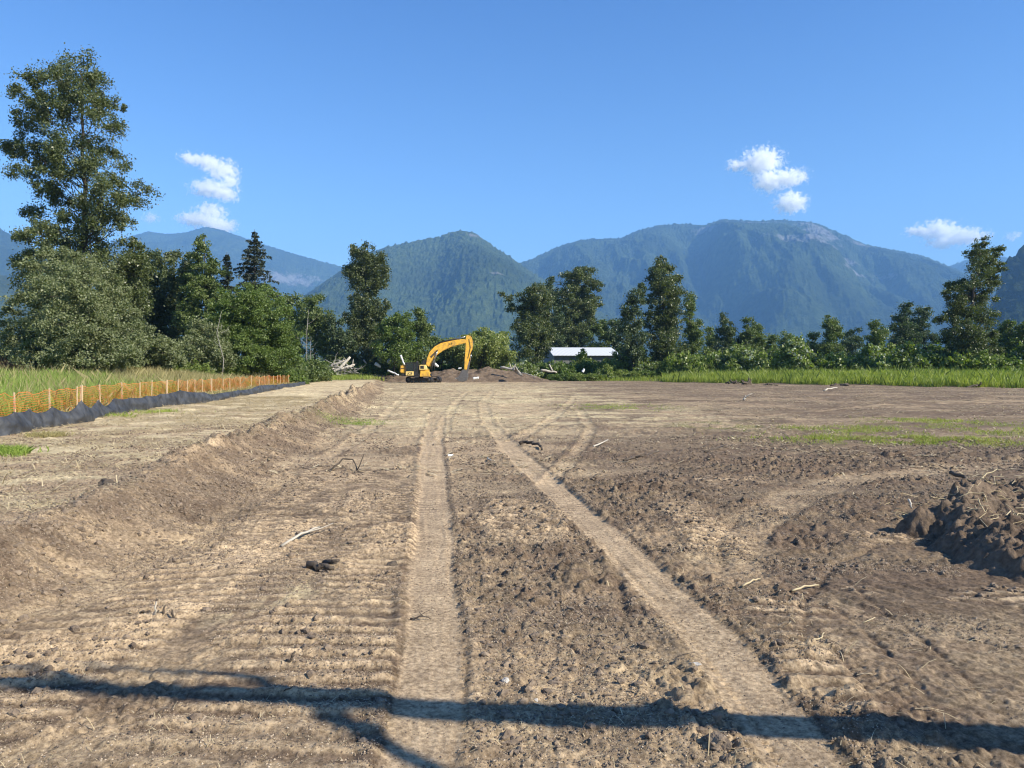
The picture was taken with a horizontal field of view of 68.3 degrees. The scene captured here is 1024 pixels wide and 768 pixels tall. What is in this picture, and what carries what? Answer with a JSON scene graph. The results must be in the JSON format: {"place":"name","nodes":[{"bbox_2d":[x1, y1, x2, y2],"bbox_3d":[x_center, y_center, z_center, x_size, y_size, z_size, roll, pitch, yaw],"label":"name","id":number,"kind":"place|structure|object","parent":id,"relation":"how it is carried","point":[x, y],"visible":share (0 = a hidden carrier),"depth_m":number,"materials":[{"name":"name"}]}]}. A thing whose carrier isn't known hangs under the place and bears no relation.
{"place":"outdoors","nodes":[
{"label":"outdoors","id":0,"kind":"place"},
{"bbox_2d":[0,275,32,344],"bbox_3d":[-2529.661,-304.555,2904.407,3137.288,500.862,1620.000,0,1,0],"label":"mountain","id":1,"kind":"structure","parent":0,"point":[4,282],"depth_m":2988.16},
{"bbox_2d":[0,228,46,281],"bbox_3d":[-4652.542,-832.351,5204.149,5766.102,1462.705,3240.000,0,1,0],"label":"mountain","id":2,"kind":"structure","parent":0,"point":[7,245],"depth_m":5291.02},
{"bbox_2d":[0,375,297,416],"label":"orange safety fence","id":3,"kind":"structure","parent":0,"point":[207,391],"depth_m":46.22,"materials":[{"name":"orange plastic"}]},
{"bbox_2d":[76,227,341,354],"bbox_3d":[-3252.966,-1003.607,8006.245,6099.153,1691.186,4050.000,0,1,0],"label":"mountain","id":4,"kind":"structure","parent":0,"point":[291,273],"depth_m":8282.82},
{"bbox_2d":[279,229,694,361],"bbox_3d":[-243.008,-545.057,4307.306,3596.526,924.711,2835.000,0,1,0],"label":"mountain","id":5,"kind":"structure","parent":0,"point":[452,283],"depth_m":3882.84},
{"bbox_2d":[331,373,661,380],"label":"rough grass","id":6,"kind":"structure","parent":0,"point":[368,377],"depth_m":115.81,"materials":[{"name":"green plant"}]},
{"bbox_2d":[0,378,1023,767],"bbox_3d":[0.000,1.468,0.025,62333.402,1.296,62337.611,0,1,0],"label":"ground","id":7,"kind":"structure","parent":0,"point":[978,732],"depth_m":6.66,"materials":[{"name":"soil"}]},
{"bbox_2d":[0,356,29,373],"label":"brown reeds","id":8,"kind":"object","parent":7,"relation":"on","point":[5,363],"visible":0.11,"depth_m":50.42,"materials":[{"name":"beige plant"}]},
{"bbox_2d":[0,442,49,458],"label":"grass patch","id":9,"kind":"object","parent":7,"relation":"on","point":[12,450],"visible":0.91,"depth_m":14.89,"materials":[{"name":"green plant"}]},
{"bbox_2d":[19,429,76,437],"bbox_3d":[-11.394,1.224,18.663,1.363,0.211,1.099,0,1,-12],"label":"grass patch","id":10,"kind":"object","parent":7,"relation":"on","point":[43,434],"visible":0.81,"depth_m":18.48,"materials":[{"name":"green plant"}]},
{"bbox_2d":[0,242,153,372],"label":"willow bush","id":11,"kind":"object","parent":7,"relation":"on","point":[58,329],"visible":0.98,"depth_m":52.07,"materials":[{"name":"green plant"}]},
{"bbox_2d":[0,42,164,314],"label":"cottonwood tree","id":12,"kind":"object","parent":7,"relation":"on","point":[86,82],"visible":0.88,"depth_m":63.77,"materials":[{"name":"green plant"}]},
{"bbox_2d":[0,362,173,408],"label":"seed heads","id":13,"kind":"object","parent":7,"relation":"on","point":[63,380],"visible":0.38,"depth_m":39.32,"materials":[{"name":"plant"}]},
{"bbox_2d":[108,236,160,340],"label":"cottonwood tree","id":14,"kind":"object","parent":7,"relation":"on","point":[139,265],"visible":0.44,"depth_m":67.07,"materials":[{"name":"green plant"}]},
{"bbox_2d":[126,274,154,342],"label":"poplar tree","id":15,"kind":"object","parent":7,"relation":"on","point":[150,311],"visible":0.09,"depth_m":91.31,"materials":[{"name":"green plant"}]},
{"bbox_2d":[103,408,188,417],"bbox_3d":[-13.206,1.044,27.973,3.530,0.276,4.643,0,1,0],"label":"grass patch","id":16,"kind":"object","parent":7,"relation":"on","point":[149,411],"visible":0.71,"depth_m":28.56,"materials":[{"name":"green plant"}]},
{"bbox_2d":[0,381,304,435],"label":"silt fence","id":17,"kind":"object","parent":7,"relation":"on","point":[30,420],"visible":0.88,"depth_m":26.17,"materials":[{"name":"black fabric"}]},
{"bbox_2d":[142,246,163,340],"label":"poplar tree","id":18,"kind":"object","parent":7,"relation":"on","point":[151,256],"visible":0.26,"depth_m":95.88,"materials":[{"name":"green plant"}]},
{"bbox_2d":[0,365,306,416],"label":"meadow grass","id":19,"kind":"structure","parent":7,"relation":"on","point":[31,377],"depth_m":37.16,"materials":[{"name":"green plant"}]},
{"bbox_2d":[146,248,170,334],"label":"poplar tree","id":20,"kind":"object","parent":7,"relation":"on","point":[160,261],"visible":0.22,"depth_m":97.99,"materials":[{"name":"green plant"}]},
{"bbox_2d":[136,325,190,369],"bbox_3d":[-28.121,-2.330,60.300,5.165,4.708,5.973,-1,1,-37],"label":"willow bush","id":21,"kind":"object","parent":7,"relation":"on","point":[166,350],"visible":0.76,"depth_m":59.09,"materials":[{"name":"green plant"}]},
{"bbox_2d":[152,246,186,341],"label":"poplar tree","id":22,"kind":"object","parent":7,"relation":"on","point":[169,284],"visible":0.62,"depth_m":95.99,"materials":[{"name":"green plant"}]},
{"bbox_2d":[0,388,349,520],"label":"straw litter","id":23,"kind":"object","parent":7,"relation":"on","point":[248,398],"visible":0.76,"depth_m":20.09,"materials":[{"name":"beige plant"}]},
{"bbox_2d":[90,365,271,392],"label":"dry grass","id":24,"kind":"structure","parent":7,"relation":"on","point":[184,376],"depth_m":54.86,"materials":[{"name":"beige plant"}]},
{"bbox_2d":[171,252,201,360],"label":"poplar tree","id":25,"kind":"object","parent":7,"relation":"on","point":[187,262],"visible":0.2,"depth_m":92.50,"materials":[{"name":"green plant"}]},
{"bbox_2d":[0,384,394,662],"bbox_3d":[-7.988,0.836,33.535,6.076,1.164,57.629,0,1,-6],"label":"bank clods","id":26,"kind":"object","parent":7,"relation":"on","point":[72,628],"visible":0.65,"depth_m":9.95,"materials":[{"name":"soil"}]},
{"bbox_2d":[167,233,230,361],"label":"spired tree","id":27,"kind":"object","parent":7,"relation":"on","point":[201,285],"visible":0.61,"depth_m":89.50,"materials":[{"name":"green plant"}]},
{"bbox_2d":[174,316,239,370],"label":"willow bush","id":28,"kind":"object","parent":7,"relation":"on","point":[203,347],"visible":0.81,"depth_m":67.72,"materials":[{"name":"green plant"}]},
{"bbox_2d":[218,254,236,297],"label":"conifer tree","id":29,"kind":"object","parent":7,"relation":"on","point":[226,280],"visible":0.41,"depth_m":95.53,"materials":[{"name":"green plant"}]},
{"bbox_2d":[217,364,259,376],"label":"shrub","id":30,"kind":"object","parent":7,"relation":"on","point":[245,371],"visible":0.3,"depth_m":70.64,"materials":[{"name":"green plant"}]},
{"bbox_2d":[202,281,308,373],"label":"hazel tree","id":31,"kind":"object","parent":7,"relation":"on","point":[249,319],"visible":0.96,"depth_m":72.23,"materials":[{"name":"green plant"}]},
{"bbox_2d":[233,229,279,308],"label":"conifer tree","id":32,"kind":"object","parent":7,"relation":"on","point":[253,269],"visible":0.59,"depth_m":89.56,"materials":[{"name":"green plant"}]},
{"bbox_2d":[271,368,311,383],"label":"shrub","id":33,"kind":"object","parent":7,"relation":"on","point":[296,376],"visible":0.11,"depth_m":79.95,"materials":[{"name":"green plant"}]},
{"bbox_2d":[276,291,307,360],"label":"broadleaf tree","id":34,"kind":"object","parent":7,"relation":"on","point":[293,300],"visible":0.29,"depth_m":129.89,"materials":[{"name":"green plant"}]},
{"bbox_2d":[289,363,325,381],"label":"shrub","id":35,"kind":"object","parent":7,"relation":"on","point":[313,374],"visible":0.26,"depth_m":91.68,"materials":[{"name":"green plant"}]},
{"bbox_2d":[291,292,335,359],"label":"broadleaf tree","id":36,"kind":"object","parent":7,"relation":"on","point":[316,316],"visible":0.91,"depth_m":123.24,"materials":[{"name":"green plant"}]},
{"bbox_2d":[296,358,336,381],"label":"shrub","id":37,"kind":"object","parent":7,"relation":"on","point":[316,364],"visible":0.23,"depth_m":96.13,"materials":[{"name":"green plant"}]},
{"bbox_2d":[306,561,334,571],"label":"clod","id":38,"kind":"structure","parent":7,"relation":"on","point":[316,566],"depth_m":7.40,"materials":[{"name":"brown soil"}]},
{"bbox_2d":[319,314,341,360],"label":"broadleaf tree","id":39,"kind":"object","parent":7,"relation":"on","point":[330,355],"visible":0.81,"depth_m":121.37,"materials":[{"name":"green plant"}]},
{"bbox_2d":[329,318,351,361],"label":"broadleaf tree","id":40,"kind":"object","parent":7,"relation":"on","point":[342,338],"visible":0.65,"depth_m":120.91,"materials":[{"name":"green plant"}]},
{"bbox_2d":[342,328,362,363],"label":"broadleaf tree","id":41,"kind":"object","parent":7,"relation":"on","point":[348,354],"visible":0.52,"depth_m":121.72,"materials":[{"name":"green plant"}]},
{"bbox_2d":[340,239,392,362],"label":"poplar tree","id":42,"kind":"object","parent":7,"relation":"on","point":[366,312],"visible":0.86,"depth_m":125.70,"materials":[{"name":"green plant"}]},
{"bbox_2d":[370,310,426,376],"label":"broadleaf tree","id":43,"kind":"object","parent":7,"relation":"on","point":[399,343],"visible":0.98,"depth_m":117.33,"materials":[{"name":"green plant"}]},
{"bbox_2d":[406,306,440,368],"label":"broadleaf tree","id":44,"kind":"object","parent":7,"relation":"on","point":[423,328],"visible":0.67,"depth_m":122.43,"materials":[{"name":"green plant"}]},
{"bbox_2d":[400,335,473,382],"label":"excavator","id":45,"kind":"object","parent":7,"relation":"on","point":[409,370],"visible":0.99,"depth_m":106.90,"materials":[{"name":"yellow paint"}]},
{"bbox_2d":[363,366,557,381],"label":"soil heap","id":46,"kind":"object","parent":7,"relation":"on","point":[487,374],"visible":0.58,"depth_m":116.50,"materials":[{"name":"soil"}]},
{"bbox_2d":[439,327,519,370],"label":"weeping willow tree","id":47,"kind":"object","parent":7,"relation":"on","point":[490,348],"visible":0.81,"depth_m":126.30,"materials":[{"name":"green plant"}]},
{"bbox_2d":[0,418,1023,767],"bbox_3d":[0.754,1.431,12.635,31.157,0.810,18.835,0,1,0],"label":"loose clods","id":48,"kind":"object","parent":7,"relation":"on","point":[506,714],"visible":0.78,"depth_m":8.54,"materials":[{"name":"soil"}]},
{"bbox_2d":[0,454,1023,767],"bbox_3d":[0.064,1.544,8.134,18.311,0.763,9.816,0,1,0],"label":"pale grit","id":49,"kind":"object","parent":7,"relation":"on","point":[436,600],"visible":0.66,"depth_m":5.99,"materials":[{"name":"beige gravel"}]},
{"bbox_2d":[0,462,1023,767],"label":"fine roots","id":50,"kind":"object","parent":7,"relation":"on","point":[432,608],"visible":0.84,"depth_m":5.74,"materials":[{"name":"plant"}]},
{"bbox_2d":[497,282,557,365],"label":"cottonwood tree","id":51,"kind":"object","parent":7,"relation":"on","point":[532,331],"visible":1,"depth_m":139.43,"materials":[{"name":"green plant"}]},
{"bbox_2d":[517,360,544,377],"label":"shrub","id":52,"kind":"object","parent":7,"relation":"on","point":[525,366],"visible":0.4,"depth_m":123.33,"materials":[{"name":"green plant"}]},
{"bbox_2d":[55,400,1023,767],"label":"straw scraps","id":53,"kind":"object","parent":7,"relation":"on","point":[683,570],"visible":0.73,"depth_m":7.39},
{"bbox_2d":[61,401,1017,765],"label":"dark twigs","id":54,"kind":"object","parent":7,"relation":"on","point":[675,541],"visible":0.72,"depth_m":7.29,"materials":[{"name":"brown wood"}]},
{"bbox_2d":[543,274,568,361],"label":"cottonwood tree","id":55,"kind":"object","parent":7,"relation":"on","point":[557,318],"visible":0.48,"depth_m":170.00,"materials":[{"name":"green plant"}]},
{"bbox_2d":[538,360,576,376],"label":"shrub","id":56,"kind":"object","parent":7,"relation":"on","point":[561,367],"visible":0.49,"depth_m":126.90,"materials":[{"name":"green plant"}]},
{"bbox_2d":[552,265,604,346],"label":"cottonwood tree","id":57,"kind":"object","parent":7,"relation":"on","point":[587,304],"visible":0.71,"depth_m":172.52,"materials":[{"name":"green plant"}]},
{"bbox_2d":[544,347,617,364],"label":"shed","id":58,"kind":"structure","parent":7,"relation":"on","point":[564,354],"depth_m":152.95,"materials":[{"name":"silver metal"}]},
{"bbox_2d":[581,319,613,347],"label":"broadleaf tree","id":59,"kind":"object","parent":7,"relation":"on","point":[599,330],"visible":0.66,"depth_m":170.15,"materials":[{"name":"green plant"}]},
{"bbox_2d":[589,361,621,373],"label":"shrub","id":60,"kind":"object","parent":7,"relation":"on","point":[615,366],"visible":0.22,"depth_m":128.34,"materials":[{"name":"green plant"}]},
{"bbox_2d":[595,363,617,379],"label":"shrub","id":61,"kind":"object","parent":7,"relation":"on","point":[605,369],"visible":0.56,"depth_m":122.25,"materials":[{"name":"green plant"}]},
{"bbox_2d":[599,315,622,353],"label":"broadleaf tree","id":62,"kind":"object","parent":7,"relation":"on","point":[614,330],"visible":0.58,"depth_m":169.66,"materials":[{"name":"green plant"}]},
{"bbox_2d":[613,282,648,369],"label":"poplar tree","id":63,"kind":"object","parent":7,"relation":"on","point":[629,347],"visible":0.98,"depth_m":126.16,"materials":[{"name":"green plant"}]},
{"bbox_2d":[251,382,1023,477],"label":"straw scraps","id":64,"kind":"object","parent":7,"relation":"on","point":[654,422],"visible":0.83,"depth_m":30.91,"materials":[{"name":"beige plant"}]},
{"bbox_2d":[259,383,1022,477],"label":"dark twigs","id":65,"kind":"object","parent":7,"relation":"on","point":[650,421],"visible":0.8,"depth_m":30.78,"materials":[{"name":"brown wood"}]},
{"bbox_2d":[641,255,695,361],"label":"poplar tree","id":66,"kind":"object","parent":7,"relation":"on","point":[664,321],"visible":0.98,"depth_m":130.04,"materials":[{"name":"green plant"}]},
{"bbox_2d":[656,361,692,374],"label":"shrub","id":67,"kind":"object","parent":7,"relation":"on","point":[673,367],"visible":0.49,"depth_m":118.75,"materials":[{"name":"green plant"}]},
{"bbox_2d":[661,350,708,371],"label":"shrub","id":68,"kind":"object","parent":7,"relation":"on","point":[672,357],"visible":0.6,"depth_m":118.65,"materials":[{"name":"green plant"}]},
{"bbox_2d":[677,291,708,355],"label":"poplar tree","id":69,"kind":"object","parent":7,"relation":"on","point":[693,332],"visible":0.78,"depth_m":133.05,"materials":[{"name":"green plant"}]},
{"bbox_2d":[677,353,715,370],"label":"shrub","id":70,"kind":"object","parent":7,"relation":"on","point":[709,364],"visible":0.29,"depth_m":119.33,"materials":[{"name":"green plant"}]},
{"bbox_2d":[700,325,721,354],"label":"broadleaf tree","id":71,"kind":"object","parent":7,"relation":"on","point":[710,342],"visible":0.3,"depth_m":159.11,"materials":[{"name":"green plant"}]},
{"bbox_2d":[704,731,731,751],"bbox_3d":[1.091,1.896,4.001,0.122,0.096,0.151,0,1,1],"label":"rock","id":72,"kind":"object","parent":7,"relation":"on","point":[720,740],"visible":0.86,"depth_m":3.95,"materials":[{"name":"beige stone"}]},
{"bbox_2d":[711,310,738,353],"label":"broadleaf tree","id":73,"kind":"object","parent":7,"relation":"on","point":[725,332],"visible":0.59,"depth_m":149.06,"materials":[{"name":"green plant"}]},
{"bbox_2d":[719,345,765,372],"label":"shrub","id":74,"kind":"object","parent":7,"relation":"on","point":[744,359],"visible":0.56,"depth_m":112.48,"materials":[{"name":"green plant"}]},
{"bbox_2d":[736,316,763,356],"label":"broadleaf tree","id":75,"kind":"object","parent":7,"relation":"on","point":[747,336],"visible":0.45,"depth_m":149.56,"materials":[{"name":"green plant"}]},
{"bbox_2d":[750,321,771,359],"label":"broadleaf tree","id":76,"kind":"object","parent":7,"relation":"on","point":[759,342],"visible":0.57,"depth_m":150.71,"materials":[{"name":"green plant"}]},
{"bbox_2d":[761,333,781,358],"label":"broadleaf tree","id":77,"kind":"object","parent":7,"relation":"on","point":[773,340],"visible":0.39,"depth_m":158.72,"materials":[{"name":"green plant"}]},
{"bbox_2d":[752,346,817,371],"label":"shrub","id":78,"kind":"object","parent":7,"relation":"on","point":[784,357],"visible":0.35,"depth_m":109.81,"materials":[{"name":"green plant"}]},
{"bbox_2d":[765,333,817,370],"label":"shrub","id":79,"kind":"object","parent":7,"relation":"on","point":[797,345],"visible":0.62,"depth_m":108.11,"materials":[{"name":"green plant"}]},
{"bbox_2d":[804,331,821,356],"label":"broadleaf tree","id":80,"kind":"object","parent":7,"relation":"on","point":[813,336],"visible":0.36,"depth_m":141.68,"materials":[{"name":"green plant"}]},
{"bbox_2d":[813,315,848,357],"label":"broadleaf tree","id":81,"kind":"object","parent":7,"relation":"on","point":[833,329],"visible":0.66,"depth_m":138.60,"materials":[{"name":"green plant"}]},
{"bbox_2d":[813,351,862,371],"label":"shrub","id":82,"kind":"object","parent":7,"relation":"on","point":[830,360],"visible":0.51,"depth_m":106.06,"materials":[{"name":"green plant"}]},
{"bbox_2d":[660,363,1023,387],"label":"field edge grass","id":83,"kind":"structure","parent":7,"relation":"on","point":[799,379],"depth_m":91.53,"materials":[{"name":"green plant"}]},
{"bbox_2d":[819,352,878,371],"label":"shrub","id":84,"kind":"object","parent":7,"relation":"on","point":[859,359],"visible":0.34,"depth_m":105.19,"materials":[{"name":"green plant"}]},
{"bbox_2d":[839,326,863,358],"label":"broadleaf tree","id":85,"kind":"object","parent":7,"relation":"on","point":[851,340],"visible":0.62,"depth_m":209.57,"materials":[{"name":"green plant"}]},
{"bbox_2d":[702,416,1023,446],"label":"grass patch","id":86,"kind":"object","parent":7,"relation":"on","point":[933,441],"visible":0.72,"depth_m":22.08,"materials":[{"name":"green plant"}]},
{"bbox_2d":[855,341,885,365],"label":"shrub","id":87,"kind":"object","parent":7,"relation":"on","point":[870,347],"visible":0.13,"depth_m":110.06,"materials":[{"name":"green plant"}]},
{"bbox_2d":[859,319,894,353],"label":"broadleaf tree","id":88,"kind":"object","parent":7,"relation":"on","point":[878,337],"visible":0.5,"depth_m":124.15,"materials":[{"name":"green plant"}]},
{"bbox_2d":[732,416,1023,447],"bbox_3d":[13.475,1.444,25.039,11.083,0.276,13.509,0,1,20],"label":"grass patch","id":89,"kind":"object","parent":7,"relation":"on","point":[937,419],"visible":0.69,"depth_m":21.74,"materials":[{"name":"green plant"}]},
{"bbox_2d":[885,301,925,352],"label":"broadleaf tree","id":90,"kind":"object","parent":7,"relation":"on","point":[904,330],"visible":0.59,"depth_m":163.66,"materials":[{"name":"green plant"}]},
{"bbox_2d":[882,349,932,370],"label":"shrub","id":91,"kind":"object","parent":7,"relation":"on","point":[890,359],"visible":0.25,"depth_m":100.41,"materials":[{"name":"green plant"}]},
{"bbox_2d":[876,338,939,370],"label":"shrub","id":92,"kind":"object","parent":7,"relation":"on","point":[907,345],"visible":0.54,"depth_m":99.94,"materials":[{"name":"green plant"}]},
{"bbox_2d":[909,305,939,352],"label":"broadleaf tree","id":93,"kind":"object","parent":7,"relation":"on","point":[920,311],"visible":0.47,"depth_m":168.04,"materials":[{"name":"green plant"}]},
{"bbox_2d":[916,352,951,369],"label":"shrub","id":94,"kind":"object","parent":7,"relation":"on","point":[935,359],"visible":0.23,"depth_m":98.16,"materials":[{"name":"green plant"}]},
{"bbox_2d":[892,478,1023,584],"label":"soil mound","id":95,"kind":"object","parent":7,"relation":"on","point":[954,529],"visible":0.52,"depth_m":8.47,"materials":[{"name":"brown soil"}]},
{"bbox_2d":[852,473,1023,526],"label":"dry roots","id":96,"kind":"object","parent":95,"relation":"on","point":[1013,513],"visible":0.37,"depth_m":9.84,"materials":[{"name":"plant"}]},
{"bbox_2d":[930,234,1008,358],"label":"cottonwood tree","id":97,"kind":"object","parent":7,"relation":"on","point":[970,335],"visible":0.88,"depth_m":98.78,"materials":[{"name":"green plant"}]},
{"bbox_2d":[939,349,1015,371],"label":"shrub","id":98,"kind":"object","parent":7,"relation":"on","point":[957,360],"visible":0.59,"depth_m":94.48,"materials":[{"name":"green plant"}]},
{"bbox_2d":[988,319,1020,354],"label":"broadleaf tree","id":99,"kind":"object","parent":7,"relation":"on","point":[1006,329],"visible":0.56,"depth_m":118.92,"materials":[{"name":"green plant"}]},
{"bbox_2d":[985,355,1023,371],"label":"shrub","id":100,"kind":"object","parent":7,"relation":"on","point":[1018,363],"visible":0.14,"depth_m":93.04,"materials":[{"name":"green plant"}]},
{"bbox_2d":[1004,321,1023,354],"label":"broadleaf tree","id":101,"kind":"object","parent":7,"relation":"on","point":[1020,331],"visible":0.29,"depth_m":117.37,"materials":[{"name":"green plant"}]},
{"bbox_2d":[0,0,1023,266],"label":"sky","id":102,"kind":"structure","parent":0,"point":[319,128],"materials":[{"name":"blue"}]},
{"bbox_2d":[521,219,996,353],"bbox_3d":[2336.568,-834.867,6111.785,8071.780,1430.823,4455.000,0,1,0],"label":"mountain","id":103,"kind":"structure","parent":0,"point":[795,278],"depth_m":5476.74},
{"bbox_2d":[950,256,1007,285],"bbox_3d":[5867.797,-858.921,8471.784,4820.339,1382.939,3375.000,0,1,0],"label":"mountain","id":104,"kind":"structure","parent":0,"point":[960,266],"depth_m":9094.93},
{"bbox_2d":[983,245,1023,354],"bbox_3d":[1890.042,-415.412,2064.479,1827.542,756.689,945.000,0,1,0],"label":"mountain","id":105,"kind":"structure","parent":0,"point":[1010,303],"depth_m":1978.03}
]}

